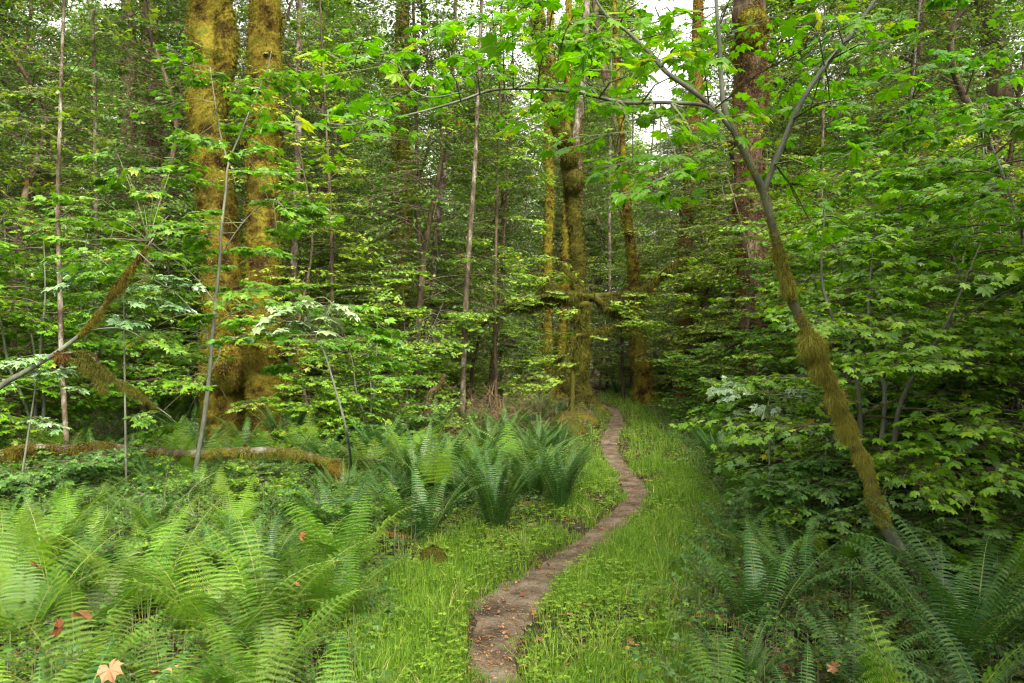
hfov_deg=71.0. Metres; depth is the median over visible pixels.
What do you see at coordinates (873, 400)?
maple shrub
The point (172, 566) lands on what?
lady fern
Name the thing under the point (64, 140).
slender tree
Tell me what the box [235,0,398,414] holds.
slender tree
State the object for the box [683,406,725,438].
sword fern
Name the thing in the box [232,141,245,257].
slender tree
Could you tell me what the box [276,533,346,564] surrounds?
lady fern
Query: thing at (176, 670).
lady fern
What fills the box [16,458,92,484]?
maple shrub
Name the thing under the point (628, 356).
vine maple
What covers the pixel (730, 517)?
sword fern
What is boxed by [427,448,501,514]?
sword fern
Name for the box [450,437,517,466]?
sword fern
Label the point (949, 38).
slender tree
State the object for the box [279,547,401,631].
lady fern
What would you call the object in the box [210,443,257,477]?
sword fern
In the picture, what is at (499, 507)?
sword fern
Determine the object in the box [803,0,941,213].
forest tree
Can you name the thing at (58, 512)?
lady fern
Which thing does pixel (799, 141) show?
slender tree
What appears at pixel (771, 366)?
maple shrub
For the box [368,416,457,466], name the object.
lady fern
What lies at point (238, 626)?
lady fern
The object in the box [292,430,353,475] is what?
sword fern
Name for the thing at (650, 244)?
slender tree
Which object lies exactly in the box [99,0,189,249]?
forest tree
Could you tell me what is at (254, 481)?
lady fern
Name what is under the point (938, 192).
vine maple
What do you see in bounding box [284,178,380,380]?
slender tree
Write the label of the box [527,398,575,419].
sword fern
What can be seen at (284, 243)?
vine maple
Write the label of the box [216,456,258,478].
lady fern
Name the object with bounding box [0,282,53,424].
vine maple
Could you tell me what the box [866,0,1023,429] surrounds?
slender tree
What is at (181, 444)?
lady fern
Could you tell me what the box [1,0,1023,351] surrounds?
sky
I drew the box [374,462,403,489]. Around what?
sword fern
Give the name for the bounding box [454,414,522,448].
sword fern
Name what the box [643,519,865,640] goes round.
sword fern
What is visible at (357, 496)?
lady fern
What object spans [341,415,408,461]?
sword fern
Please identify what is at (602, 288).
slender tree
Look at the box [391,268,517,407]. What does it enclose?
vine maple
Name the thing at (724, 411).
maple shrub
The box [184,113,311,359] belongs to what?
slender tree
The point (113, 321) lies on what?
maple sapling
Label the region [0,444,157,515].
maple shrub
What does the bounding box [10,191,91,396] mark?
slender tree
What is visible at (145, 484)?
sword fern
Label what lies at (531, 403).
bare brush
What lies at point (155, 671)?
dry leaf
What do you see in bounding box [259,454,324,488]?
maple shrub
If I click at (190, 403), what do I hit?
sword fern
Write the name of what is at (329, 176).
slender tree
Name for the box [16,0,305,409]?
slender tree
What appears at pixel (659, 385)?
sword fern
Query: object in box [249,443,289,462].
lady fern
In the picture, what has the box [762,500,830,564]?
sword fern
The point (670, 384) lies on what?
vine maple
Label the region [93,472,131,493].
lady fern
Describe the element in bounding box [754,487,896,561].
maple shrub
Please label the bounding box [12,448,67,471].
maple shrub
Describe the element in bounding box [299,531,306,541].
dry leaf
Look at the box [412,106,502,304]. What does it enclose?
slender tree
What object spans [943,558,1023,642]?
fern
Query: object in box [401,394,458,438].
sword fern
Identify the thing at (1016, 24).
slender tree
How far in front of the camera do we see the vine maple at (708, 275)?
15.06 m
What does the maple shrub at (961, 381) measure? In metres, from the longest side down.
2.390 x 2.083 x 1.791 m
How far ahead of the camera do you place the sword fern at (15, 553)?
4.12 m
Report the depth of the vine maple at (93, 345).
9.64 m
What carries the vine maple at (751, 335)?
on the ground at (576, 526)
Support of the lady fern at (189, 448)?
on the ground at (576, 526)
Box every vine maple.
[0,124,114,422]
[0,190,108,445]
[0,206,191,443]
[0,239,205,448]
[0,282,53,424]
[5,289,104,413]
[61,249,308,425]
[67,219,198,411]
[73,331,121,402]
[75,185,242,436]
[137,211,316,399]
[238,229,350,396]
[243,314,385,421]
[244,187,382,387]
[275,312,470,461]
[309,249,439,405]
[320,263,490,432]
[333,211,430,373]
[358,284,451,399]
[382,271,478,409]
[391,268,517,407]
[423,256,561,403]
[441,320,509,387]
[455,271,522,386]
[481,340,521,385]
[502,290,541,374]
[511,310,574,395]
[590,316,659,390]
[596,315,667,386]
[602,205,730,388]
[625,321,675,389]
[646,339,747,421]
[649,295,729,390]
[650,214,830,424]
[651,167,828,380]
[669,207,1023,554]
[672,186,817,360]
[708,164,969,455]
[717,207,893,416]
[733,244,874,410]
[736,198,910,423]
[784,155,1023,545]
[785,99,1023,420]
[794,104,1023,415]
[808,8,1023,497]
[808,211,1023,434]
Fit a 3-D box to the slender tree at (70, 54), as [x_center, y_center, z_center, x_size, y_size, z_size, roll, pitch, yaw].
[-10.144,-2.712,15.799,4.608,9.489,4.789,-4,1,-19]
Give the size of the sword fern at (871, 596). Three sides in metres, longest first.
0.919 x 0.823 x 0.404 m
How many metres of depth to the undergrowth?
4.00 m
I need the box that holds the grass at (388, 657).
[305,386,748,682]
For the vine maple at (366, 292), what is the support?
on the ground at (576, 526)
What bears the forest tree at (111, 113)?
on the ground at (576, 526)
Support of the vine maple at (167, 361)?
on the ground at (576, 526)
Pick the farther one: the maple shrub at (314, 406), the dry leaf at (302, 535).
the maple shrub at (314, 406)
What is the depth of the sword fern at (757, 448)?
8.75 m
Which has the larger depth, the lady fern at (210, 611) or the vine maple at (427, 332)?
the vine maple at (427, 332)
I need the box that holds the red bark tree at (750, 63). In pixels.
[725,0,785,420]
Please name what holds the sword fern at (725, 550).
on the ground at (576, 526)
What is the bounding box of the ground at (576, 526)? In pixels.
[0,356,1023,682]
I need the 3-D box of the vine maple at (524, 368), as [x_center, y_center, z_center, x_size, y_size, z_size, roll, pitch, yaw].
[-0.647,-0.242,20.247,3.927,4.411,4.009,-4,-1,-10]
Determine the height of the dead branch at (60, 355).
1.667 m
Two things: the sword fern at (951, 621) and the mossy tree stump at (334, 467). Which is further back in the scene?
the mossy tree stump at (334, 467)
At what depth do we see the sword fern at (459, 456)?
7.11 m
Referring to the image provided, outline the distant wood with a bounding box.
[74,111,826,368]
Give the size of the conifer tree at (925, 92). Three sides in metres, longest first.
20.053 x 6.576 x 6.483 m
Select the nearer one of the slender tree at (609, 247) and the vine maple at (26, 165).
the vine maple at (26, 165)
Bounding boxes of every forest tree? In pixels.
[0,0,163,346]
[16,0,141,251]
[98,57,143,236]
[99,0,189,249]
[137,71,238,259]
[234,32,294,224]
[280,0,395,294]
[327,46,376,295]
[355,33,452,303]
[365,145,445,293]
[427,53,554,378]
[448,76,537,292]
[511,0,651,271]
[515,2,614,274]
[533,0,670,378]
[555,169,626,311]
[594,134,674,323]
[661,105,701,277]
[663,0,888,305]
[696,147,732,248]
[773,93,841,234]
[779,0,1023,230]
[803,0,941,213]
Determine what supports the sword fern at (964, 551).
on the ground at (576, 526)
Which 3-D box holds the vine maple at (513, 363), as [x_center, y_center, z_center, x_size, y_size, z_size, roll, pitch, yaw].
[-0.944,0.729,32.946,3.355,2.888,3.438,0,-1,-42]
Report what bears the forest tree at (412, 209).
on the ground at (576, 526)
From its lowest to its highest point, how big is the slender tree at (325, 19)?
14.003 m
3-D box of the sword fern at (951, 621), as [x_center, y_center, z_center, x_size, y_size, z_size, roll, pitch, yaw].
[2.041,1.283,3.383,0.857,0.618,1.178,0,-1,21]
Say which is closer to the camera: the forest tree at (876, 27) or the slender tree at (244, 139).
the slender tree at (244, 139)
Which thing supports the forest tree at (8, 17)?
on the ground at (576, 526)
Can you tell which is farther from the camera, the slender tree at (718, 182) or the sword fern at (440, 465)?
the slender tree at (718, 182)
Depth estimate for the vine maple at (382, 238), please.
24.06 m
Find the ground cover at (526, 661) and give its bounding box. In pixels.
[0,389,1023,682]
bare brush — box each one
[282,377,485,447]
[381,375,633,447]
[456,371,602,431]
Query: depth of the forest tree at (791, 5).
23.66 m
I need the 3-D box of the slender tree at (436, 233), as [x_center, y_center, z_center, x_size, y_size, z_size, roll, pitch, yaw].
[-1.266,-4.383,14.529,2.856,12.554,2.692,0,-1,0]
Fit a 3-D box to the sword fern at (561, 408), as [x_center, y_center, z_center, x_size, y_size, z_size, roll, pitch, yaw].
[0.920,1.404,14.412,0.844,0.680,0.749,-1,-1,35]
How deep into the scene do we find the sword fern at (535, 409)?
13.37 m
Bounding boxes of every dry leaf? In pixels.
[30,561,41,567]
[50,618,64,637]
[70,609,92,618]
[95,658,124,682]
[150,665,178,673]
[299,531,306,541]
[826,661,840,673]
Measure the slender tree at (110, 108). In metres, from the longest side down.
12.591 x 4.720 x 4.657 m
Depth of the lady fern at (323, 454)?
8.49 m
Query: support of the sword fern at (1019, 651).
on the ground at (576, 526)
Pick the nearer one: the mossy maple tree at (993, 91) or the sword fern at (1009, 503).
the sword fern at (1009, 503)
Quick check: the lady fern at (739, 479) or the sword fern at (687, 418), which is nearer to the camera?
the lady fern at (739, 479)
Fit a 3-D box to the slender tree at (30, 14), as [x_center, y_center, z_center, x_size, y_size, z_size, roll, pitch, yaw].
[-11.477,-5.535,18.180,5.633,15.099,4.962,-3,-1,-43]
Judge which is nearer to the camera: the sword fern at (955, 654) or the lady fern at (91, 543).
the sword fern at (955, 654)
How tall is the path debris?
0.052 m
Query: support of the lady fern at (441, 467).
on the ground at (576, 526)
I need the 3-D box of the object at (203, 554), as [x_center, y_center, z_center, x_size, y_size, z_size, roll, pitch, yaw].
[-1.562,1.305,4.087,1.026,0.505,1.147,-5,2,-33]
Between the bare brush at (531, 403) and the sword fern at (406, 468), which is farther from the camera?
the bare brush at (531, 403)
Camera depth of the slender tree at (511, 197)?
20.77 m
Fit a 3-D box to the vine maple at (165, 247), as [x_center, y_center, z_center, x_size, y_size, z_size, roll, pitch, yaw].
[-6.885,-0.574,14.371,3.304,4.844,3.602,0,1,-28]
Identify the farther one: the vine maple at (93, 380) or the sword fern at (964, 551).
the vine maple at (93, 380)
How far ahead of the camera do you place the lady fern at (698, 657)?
3.41 m
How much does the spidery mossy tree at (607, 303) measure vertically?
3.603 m
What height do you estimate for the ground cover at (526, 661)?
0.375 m
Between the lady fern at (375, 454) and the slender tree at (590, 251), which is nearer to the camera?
the lady fern at (375, 454)
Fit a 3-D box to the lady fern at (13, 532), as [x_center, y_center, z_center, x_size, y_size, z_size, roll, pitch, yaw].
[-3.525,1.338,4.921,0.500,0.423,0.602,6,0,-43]
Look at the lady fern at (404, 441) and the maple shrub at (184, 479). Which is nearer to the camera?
the maple shrub at (184, 479)
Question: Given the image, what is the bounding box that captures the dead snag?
[421,374,445,432]
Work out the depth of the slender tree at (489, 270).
16.06 m
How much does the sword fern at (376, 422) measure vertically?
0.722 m
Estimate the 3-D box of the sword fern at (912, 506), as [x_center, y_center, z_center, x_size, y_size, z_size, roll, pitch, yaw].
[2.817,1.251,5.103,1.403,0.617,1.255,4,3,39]
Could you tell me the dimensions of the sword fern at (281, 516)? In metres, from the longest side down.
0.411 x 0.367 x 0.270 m
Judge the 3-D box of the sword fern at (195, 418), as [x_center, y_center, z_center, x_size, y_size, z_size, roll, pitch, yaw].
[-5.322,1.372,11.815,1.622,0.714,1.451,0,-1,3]
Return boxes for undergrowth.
[0,397,1023,682]
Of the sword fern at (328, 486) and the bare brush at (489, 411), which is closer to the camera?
the sword fern at (328, 486)
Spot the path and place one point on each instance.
(523, 602)
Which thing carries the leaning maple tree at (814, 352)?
on the ground at (576, 526)
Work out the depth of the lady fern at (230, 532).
5.23 m
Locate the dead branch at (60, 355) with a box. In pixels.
[0,238,171,417]
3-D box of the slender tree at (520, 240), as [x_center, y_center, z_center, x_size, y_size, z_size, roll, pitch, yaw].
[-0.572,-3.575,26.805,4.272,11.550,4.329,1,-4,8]
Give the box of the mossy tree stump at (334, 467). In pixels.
[323,459,346,498]
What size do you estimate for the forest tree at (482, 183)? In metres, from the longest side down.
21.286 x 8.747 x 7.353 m
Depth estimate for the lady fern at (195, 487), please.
7.22 m
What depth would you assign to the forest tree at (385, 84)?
41.72 m
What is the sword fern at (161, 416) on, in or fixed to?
on the ground at (576, 526)
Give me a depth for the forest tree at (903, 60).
20.69 m
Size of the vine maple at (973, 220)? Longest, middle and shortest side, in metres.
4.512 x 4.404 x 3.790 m
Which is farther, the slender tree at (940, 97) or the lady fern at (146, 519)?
the slender tree at (940, 97)
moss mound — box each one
[417,544,448,570]
[550,409,600,429]
[555,419,588,439]
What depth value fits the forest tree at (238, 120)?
49.69 m
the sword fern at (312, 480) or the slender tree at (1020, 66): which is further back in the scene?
the slender tree at (1020, 66)
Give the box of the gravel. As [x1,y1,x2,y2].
[467,416,642,681]
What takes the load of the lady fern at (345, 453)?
on the ground at (576, 526)
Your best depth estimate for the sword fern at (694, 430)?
11.03 m
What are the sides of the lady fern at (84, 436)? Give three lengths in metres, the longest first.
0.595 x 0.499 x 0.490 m
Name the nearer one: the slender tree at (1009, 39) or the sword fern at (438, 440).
the sword fern at (438, 440)
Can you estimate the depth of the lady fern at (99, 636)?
3.10 m
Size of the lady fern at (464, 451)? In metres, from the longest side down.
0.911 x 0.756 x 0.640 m
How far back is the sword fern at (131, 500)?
5.88 m
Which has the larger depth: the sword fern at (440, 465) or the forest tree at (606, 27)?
the forest tree at (606, 27)
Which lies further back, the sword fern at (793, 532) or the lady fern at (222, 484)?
the lady fern at (222, 484)
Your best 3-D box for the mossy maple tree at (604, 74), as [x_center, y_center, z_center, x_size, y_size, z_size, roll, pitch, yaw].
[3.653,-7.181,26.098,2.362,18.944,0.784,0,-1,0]
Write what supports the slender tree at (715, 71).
on the ground at (576, 526)
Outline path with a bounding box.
[470,398,648,682]
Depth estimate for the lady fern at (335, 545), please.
4.27 m
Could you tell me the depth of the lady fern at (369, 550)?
4.96 m
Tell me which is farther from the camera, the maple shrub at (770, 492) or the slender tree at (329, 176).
the slender tree at (329, 176)
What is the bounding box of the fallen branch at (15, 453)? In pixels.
[0,434,383,478]
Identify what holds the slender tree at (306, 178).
on the ground at (576, 526)
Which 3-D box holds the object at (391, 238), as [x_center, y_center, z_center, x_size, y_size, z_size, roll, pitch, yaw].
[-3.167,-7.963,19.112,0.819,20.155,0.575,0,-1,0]
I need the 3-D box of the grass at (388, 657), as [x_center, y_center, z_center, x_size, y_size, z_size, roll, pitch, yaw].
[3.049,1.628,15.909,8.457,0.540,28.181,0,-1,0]
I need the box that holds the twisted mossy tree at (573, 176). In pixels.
[527,0,612,415]
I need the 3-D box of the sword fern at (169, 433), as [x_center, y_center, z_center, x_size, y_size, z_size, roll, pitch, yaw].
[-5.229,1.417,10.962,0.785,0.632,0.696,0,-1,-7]
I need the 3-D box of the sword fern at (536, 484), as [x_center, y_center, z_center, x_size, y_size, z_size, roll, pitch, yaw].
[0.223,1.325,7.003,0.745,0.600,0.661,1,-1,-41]
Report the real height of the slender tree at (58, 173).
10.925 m
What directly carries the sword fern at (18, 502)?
on the ground at (576, 526)
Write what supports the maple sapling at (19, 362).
on the ground at (576, 526)
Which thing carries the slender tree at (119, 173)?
on the ground at (576, 526)
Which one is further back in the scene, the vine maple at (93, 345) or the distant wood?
the distant wood
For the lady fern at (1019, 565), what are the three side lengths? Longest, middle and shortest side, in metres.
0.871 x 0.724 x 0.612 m
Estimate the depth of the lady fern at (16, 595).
3.49 m
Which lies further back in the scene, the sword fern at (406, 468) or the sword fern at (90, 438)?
the sword fern at (90, 438)
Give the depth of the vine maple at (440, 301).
14.29 m
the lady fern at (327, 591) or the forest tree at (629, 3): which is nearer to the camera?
the lady fern at (327, 591)
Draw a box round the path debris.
[461,401,644,682]
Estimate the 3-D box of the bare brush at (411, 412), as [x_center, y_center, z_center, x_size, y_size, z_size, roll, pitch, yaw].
[-2.041,1.143,12.206,3.390,1.320,3.634,0,-1,0]
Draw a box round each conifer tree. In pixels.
[526,84,614,353]
[619,80,718,380]
[870,2,985,255]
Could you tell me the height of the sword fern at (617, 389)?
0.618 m
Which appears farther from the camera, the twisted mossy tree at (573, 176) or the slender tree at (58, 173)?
the twisted mossy tree at (573, 176)
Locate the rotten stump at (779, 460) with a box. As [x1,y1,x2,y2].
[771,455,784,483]
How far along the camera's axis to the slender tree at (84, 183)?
22.01 m
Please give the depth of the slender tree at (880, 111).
23.07 m
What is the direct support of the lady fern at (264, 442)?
on the ground at (576, 526)
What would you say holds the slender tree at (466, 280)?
on the ground at (576, 526)
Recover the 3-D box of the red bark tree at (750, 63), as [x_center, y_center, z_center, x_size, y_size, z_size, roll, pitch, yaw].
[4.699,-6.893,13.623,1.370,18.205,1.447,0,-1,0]
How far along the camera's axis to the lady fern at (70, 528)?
4.34 m
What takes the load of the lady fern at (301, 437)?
on the ground at (576, 526)
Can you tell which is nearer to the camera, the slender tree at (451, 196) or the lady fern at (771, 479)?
the lady fern at (771, 479)
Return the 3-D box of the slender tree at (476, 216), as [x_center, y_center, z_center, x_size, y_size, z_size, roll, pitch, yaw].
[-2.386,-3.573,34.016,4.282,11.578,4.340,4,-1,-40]
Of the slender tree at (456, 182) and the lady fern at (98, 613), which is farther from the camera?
the slender tree at (456, 182)
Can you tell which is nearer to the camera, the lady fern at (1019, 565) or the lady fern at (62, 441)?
the lady fern at (1019, 565)
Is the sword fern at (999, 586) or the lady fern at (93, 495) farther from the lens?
the lady fern at (93, 495)
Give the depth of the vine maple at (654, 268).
22.19 m
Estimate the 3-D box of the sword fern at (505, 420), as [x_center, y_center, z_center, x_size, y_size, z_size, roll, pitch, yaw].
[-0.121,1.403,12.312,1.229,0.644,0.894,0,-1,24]
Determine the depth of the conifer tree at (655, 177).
39.98 m
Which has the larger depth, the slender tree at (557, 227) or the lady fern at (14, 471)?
the slender tree at (557, 227)
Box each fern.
[0,476,137,589]
[0,487,129,625]
[0,490,58,520]
[0,492,50,519]
[0,496,34,548]
[0,504,93,610]
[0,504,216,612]
[0,527,124,670]
[0,536,32,580]
[0,585,169,682]
[0,649,118,682]
[1,499,40,535]
[4,458,37,473]
[4,474,54,503]
[15,645,206,682]
[24,422,71,443]
[26,522,160,580]
[31,425,94,443]
[31,427,140,444]
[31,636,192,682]
[37,481,84,525]
[38,513,243,619]
[43,556,139,657]
[45,486,98,546]
[53,496,229,641]
[55,425,91,443]
[55,475,126,508]
[57,506,117,538]
[67,619,261,682]
[81,539,347,672]
[81,647,118,682]
[86,432,174,467]
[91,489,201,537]
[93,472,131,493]
[93,518,181,551]
[97,489,152,528]
[100,466,208,510]
[118,495,202,545]
[122,404,191,434]
[124,520,211,559]
[127,448,176,482]
[129,545,310,651]
[140,491,180,514]
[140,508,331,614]
[141,405,230,438]
[146,390,181,415]
[147,613,322,682]
[148,394,187,416]
[149,416,182,447]
[150,415,192,447]
[150,421,198,461]
[161,583,370,682]
[164,417,236,449]
[164,436,214,464]
[164,530,238,596]
[167,507,380,635]
[168,446,204,474]
[171,476,213,495]
[174,459,220,504]
[177,431,241,465]
[177,611,325,682]
[178,394,201,417]
[179,461,222,489]
[182,509,214,529]
[189,513,283,550]
[190,514,381,618]
[192,460,224,478]
[193,479,263,535]
[203,434,246,469]
[203,465,231,508]
[210,415,268,446]
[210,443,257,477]
[214,508,314,596]
[216,429,247,447]
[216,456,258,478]
[222,632,410,682]
[224,524,305,565]
[235,471,281,497]
[236,427,284,457]
[249,397,318,442]
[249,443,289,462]
[250,476,314,510]
[255,500,286,528]
[258,454,303,482]
[262,409,326,449]
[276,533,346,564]
[278,488,419,600]
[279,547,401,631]
[281,466,395,541]
[288,412,320,435]
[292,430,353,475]
[297,466,364,494]
[301,483,342,507]
[306,438,347,471]
[313,451,368,471]
[313,457,379,494]
[323,433,408,475]
[325,442,367,461]
[329,531,388,568]
[331,486,379,512]
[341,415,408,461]
[344,460,438,512]
[346,460,493,545]
[351,446,375,473]
[355,408,403,445]
[358,412,446,447]
[363,450,402,482]
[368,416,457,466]
[369,474,427,520]
[370,428,523,499]
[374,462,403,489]
[378,418,466,500]
[379,423,444,452]
[390,433,457,511]
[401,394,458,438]
[406,424,477,484]
[410,450,485,490]
[423,390,459,427]
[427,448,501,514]
[442,419,518,451]
[444,439,548,532]
[447,404,489,438]
[449,447,515,487]
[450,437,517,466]
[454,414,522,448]
[454,436,504,474]
[457,428,596,491]
[457,430,487,456]
[471,404,537,438]
[485,422,531,483]
[492,440,578,474]
[499,443,566,507]
[506,411,576,452]
[506,417,564,469]
[509,400,557,430]
[511,434,606,513]
[519,442,586,463]
[525,386,569,413]
[525,443,597,478]
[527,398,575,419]
[539,422,580,454]
[541,396,573,416]
[608,377,628,394]
[636,618,745,682]
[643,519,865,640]
[654,378,670,391]
[665,422,723,449]
[665,638,725,671]
[672,641,815,682]
[678,406,702,426]
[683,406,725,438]
[683,616,796,682]
[690,425,745,475]
[690,498,777,564]
[692,429,723,454]
[695,508,840,576]
[696,417,745,454]
[696,498,759,537]
[698,430,772,487]
[715,456,767,518]
[719,435,782,467]
[734,519,897,604]
[738,461,810,485]
[748,476,821,533]
[753,426,799,468]
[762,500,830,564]
[763,595,941,682]
[780,519,883,587]
[797,532,933,617]
[804,496,1023,666]
[807,471,1022,554]
[825,597,982,682]
[841,536,1023,682]
[849,599,1023,682]
[864,506,949,579]
[894,623,1022,682]
[941,535,1023,565]
[943,515,1023,586]
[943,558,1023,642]
[964,562,1023,634]
[967,467,1023,544]
[995,492,1023,526]
[1002,642,1023,664]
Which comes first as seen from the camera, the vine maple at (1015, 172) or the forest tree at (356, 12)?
the vine maple at (1015, 172)
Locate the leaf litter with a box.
[0,390,1023,682]
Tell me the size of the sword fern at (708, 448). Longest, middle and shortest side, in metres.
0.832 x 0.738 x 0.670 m
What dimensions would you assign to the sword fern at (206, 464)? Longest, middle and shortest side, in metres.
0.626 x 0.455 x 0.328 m
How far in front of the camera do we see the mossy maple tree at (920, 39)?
15.89 m
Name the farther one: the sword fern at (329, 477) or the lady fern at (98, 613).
the sword fern at (329, 477)
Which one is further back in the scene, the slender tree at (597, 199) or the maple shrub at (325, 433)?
the slender tree at (597, 199)
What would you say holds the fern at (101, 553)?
on the ground at (576, 526)
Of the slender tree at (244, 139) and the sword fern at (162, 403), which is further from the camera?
the slender tree at (244, 139)
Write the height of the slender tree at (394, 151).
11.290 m
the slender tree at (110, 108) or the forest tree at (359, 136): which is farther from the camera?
the forest tree at (359, 136)
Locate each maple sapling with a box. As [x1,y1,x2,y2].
[0,354,89,476]
[22,34,345,494]
[40,257,205,496]
[207,295,413,470]
[705,375,837,483]
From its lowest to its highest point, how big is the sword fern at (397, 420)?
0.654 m
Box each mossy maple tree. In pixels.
[115,0,148,413]
[137,0,171,407]
[183,0,247,447]
[239,0,352,446]
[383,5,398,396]
[384,0,414,417]
[539,1,556,400]
[555,0,573,397]
[590,0,638,391]
[671,0,706,410]
[907,0,926,226]
[938,7,958,409]
[970,0,1023,314]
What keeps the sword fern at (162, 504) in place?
on the ground at (576, 526)
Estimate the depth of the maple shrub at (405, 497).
6.51 m
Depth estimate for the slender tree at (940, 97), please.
8.49 m
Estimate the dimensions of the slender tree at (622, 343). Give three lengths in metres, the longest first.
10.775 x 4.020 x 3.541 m
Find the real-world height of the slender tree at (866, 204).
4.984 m
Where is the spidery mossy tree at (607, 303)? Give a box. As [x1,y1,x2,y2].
[461,254,703,410]
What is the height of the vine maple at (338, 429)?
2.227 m
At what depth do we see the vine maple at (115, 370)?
10.81 m
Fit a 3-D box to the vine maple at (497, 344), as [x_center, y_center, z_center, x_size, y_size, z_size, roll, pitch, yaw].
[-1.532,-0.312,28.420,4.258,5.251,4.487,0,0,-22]
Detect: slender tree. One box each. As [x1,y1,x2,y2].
[0,0,139,410]
[0,0,147,437]
[0,0,166,444]
[0,12,149,420]
[0,19,78,358]
[5,0,173,430]
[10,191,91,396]
[12,72,103,314]
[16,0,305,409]
[20,0,248,430]
[33,92,113,281]
[36,127,119,389]
[65,0,198,349]
[65,140,167,316]
[98,0,241,363]
[158,0,319,283]
[166,107,233,229]
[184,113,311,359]
[213,47,422,422]
[228,23,304,399]
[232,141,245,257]
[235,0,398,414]
[236,0,363,418]
[237,0,391,359]
[238,0,384,383]
[239,32,375,374]
[240,14,394,375]
[281,61,321,275]
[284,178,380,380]
[294,0,429,355]
[305,0,552,410]
[318,88,389,371]
[334,0,510,379]
[351,0,475,413]
[357,175,446,378]
[359,128,479,399]
[375,0,516,390]
[389,63,554,413]
[400,0,548,432]
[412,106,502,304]
[414,206,480,381]
[415,0,564,403]
[441,149,511,356]
[446,0,566,419]
[449,21,561,410]
[454,87,542,393]
[499,7,633,342]
[504,154,558,381]
[525,142,615,358]
[538,44,664,382]
[567,247,611,379]
[571,188,626,386]
[584,78,675,398]
[597,247,658,380]
[605,26,611,389]
[622,185,677,383]
[633,85,782,409]
[634,0,775,379]
[641,105,709,346]
[651,124,733,359]
[668,117,829,420]
[686,149,815,402]
[694,14,819,302]
[695,143,732,388]
[706,73,813,352]
[769,0,883,302]
[784,0,892,346]
[800,0,1023,423]
[830,0,1023,406]
[836,47,928,260]
[842,184,924,348]
[850,0,1023,285]
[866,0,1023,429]
[981,0,1023,249]
[1001,0,1023,94]
[1006,27,1023,106]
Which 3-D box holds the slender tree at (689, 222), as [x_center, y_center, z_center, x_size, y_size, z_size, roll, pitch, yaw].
[4.621,-2.018,16.608,3.831,7.890,3.982,1,0,23]
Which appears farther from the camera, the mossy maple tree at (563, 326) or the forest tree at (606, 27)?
the forest tree at (606, 27)
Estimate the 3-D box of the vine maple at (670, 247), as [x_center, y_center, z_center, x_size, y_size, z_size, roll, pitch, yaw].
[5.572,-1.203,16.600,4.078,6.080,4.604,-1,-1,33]
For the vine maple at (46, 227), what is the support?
on the ground at (576, 526)
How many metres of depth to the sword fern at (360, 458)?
8.77 m
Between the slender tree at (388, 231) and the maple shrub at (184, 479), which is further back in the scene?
the slender tree at (388, 231)
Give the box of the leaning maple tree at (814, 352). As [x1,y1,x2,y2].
[252,0,941,601]
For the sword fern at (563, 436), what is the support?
on the ground at (576, 526)
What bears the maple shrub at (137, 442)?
on the ground at (576, 526)
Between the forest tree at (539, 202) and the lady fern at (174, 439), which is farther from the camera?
the forest tree at (539, 202)
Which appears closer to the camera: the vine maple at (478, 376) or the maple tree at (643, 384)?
the vine maple at (478, 376)
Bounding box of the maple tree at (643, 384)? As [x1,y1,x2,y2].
[611,0,657,404]
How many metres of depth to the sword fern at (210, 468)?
8.33 m
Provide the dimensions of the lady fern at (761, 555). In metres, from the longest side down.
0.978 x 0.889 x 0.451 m
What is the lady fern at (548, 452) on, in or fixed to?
on the ground at (576, 526)
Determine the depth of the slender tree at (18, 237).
13.41 m
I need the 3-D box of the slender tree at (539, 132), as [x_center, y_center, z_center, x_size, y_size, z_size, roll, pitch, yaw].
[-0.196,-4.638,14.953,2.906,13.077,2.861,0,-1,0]
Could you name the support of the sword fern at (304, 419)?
on the ground at (576, 526)
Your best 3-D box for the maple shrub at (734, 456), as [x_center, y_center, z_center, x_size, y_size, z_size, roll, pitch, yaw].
[2.765,0.998,7.468,1.846,1.433,1.673,-2,-4,32]
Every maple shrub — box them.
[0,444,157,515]
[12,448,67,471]
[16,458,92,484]
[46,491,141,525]
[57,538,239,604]
[65,437,158,483]
[119,534,258,616]
[129,455,200,503]
[205,460,318,490]
[222,458,305,510]
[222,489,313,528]
[256,370,391,463]
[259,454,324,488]
[269,429,341,471]
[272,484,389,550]
[309,376,402,447]
[317,477,414,522]
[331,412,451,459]
[336,480,410,495]
[685,374,863,495]
[686,381,772,446]
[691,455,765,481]
[702,359,853,448]
[714,446,907,553]
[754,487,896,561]
[773,460,1023,582]
[830,369,1023,495]
[888,355,1023,500]
[903,487,1008,553]
[917,476,1021,525]
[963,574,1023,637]
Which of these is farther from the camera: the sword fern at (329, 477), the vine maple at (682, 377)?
the vine maple at (682, 377)
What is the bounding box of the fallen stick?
[137,469,219,522]
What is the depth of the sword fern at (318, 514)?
5.48 m
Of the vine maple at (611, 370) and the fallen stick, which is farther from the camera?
the vine maple at (611, 370)
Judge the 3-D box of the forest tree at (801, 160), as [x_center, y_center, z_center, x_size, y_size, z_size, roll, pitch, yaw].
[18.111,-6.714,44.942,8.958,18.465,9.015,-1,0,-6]
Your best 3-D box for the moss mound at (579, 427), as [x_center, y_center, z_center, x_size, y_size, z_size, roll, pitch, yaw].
[1.056,1.615,12.602,0.634,0.517,0.655,0,-1,0]
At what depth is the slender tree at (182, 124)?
18.86 m
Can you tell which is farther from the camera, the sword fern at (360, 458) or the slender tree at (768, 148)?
the slender tree at (768, 148)
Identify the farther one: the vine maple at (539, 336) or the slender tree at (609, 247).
the slender tree at (609, 247)

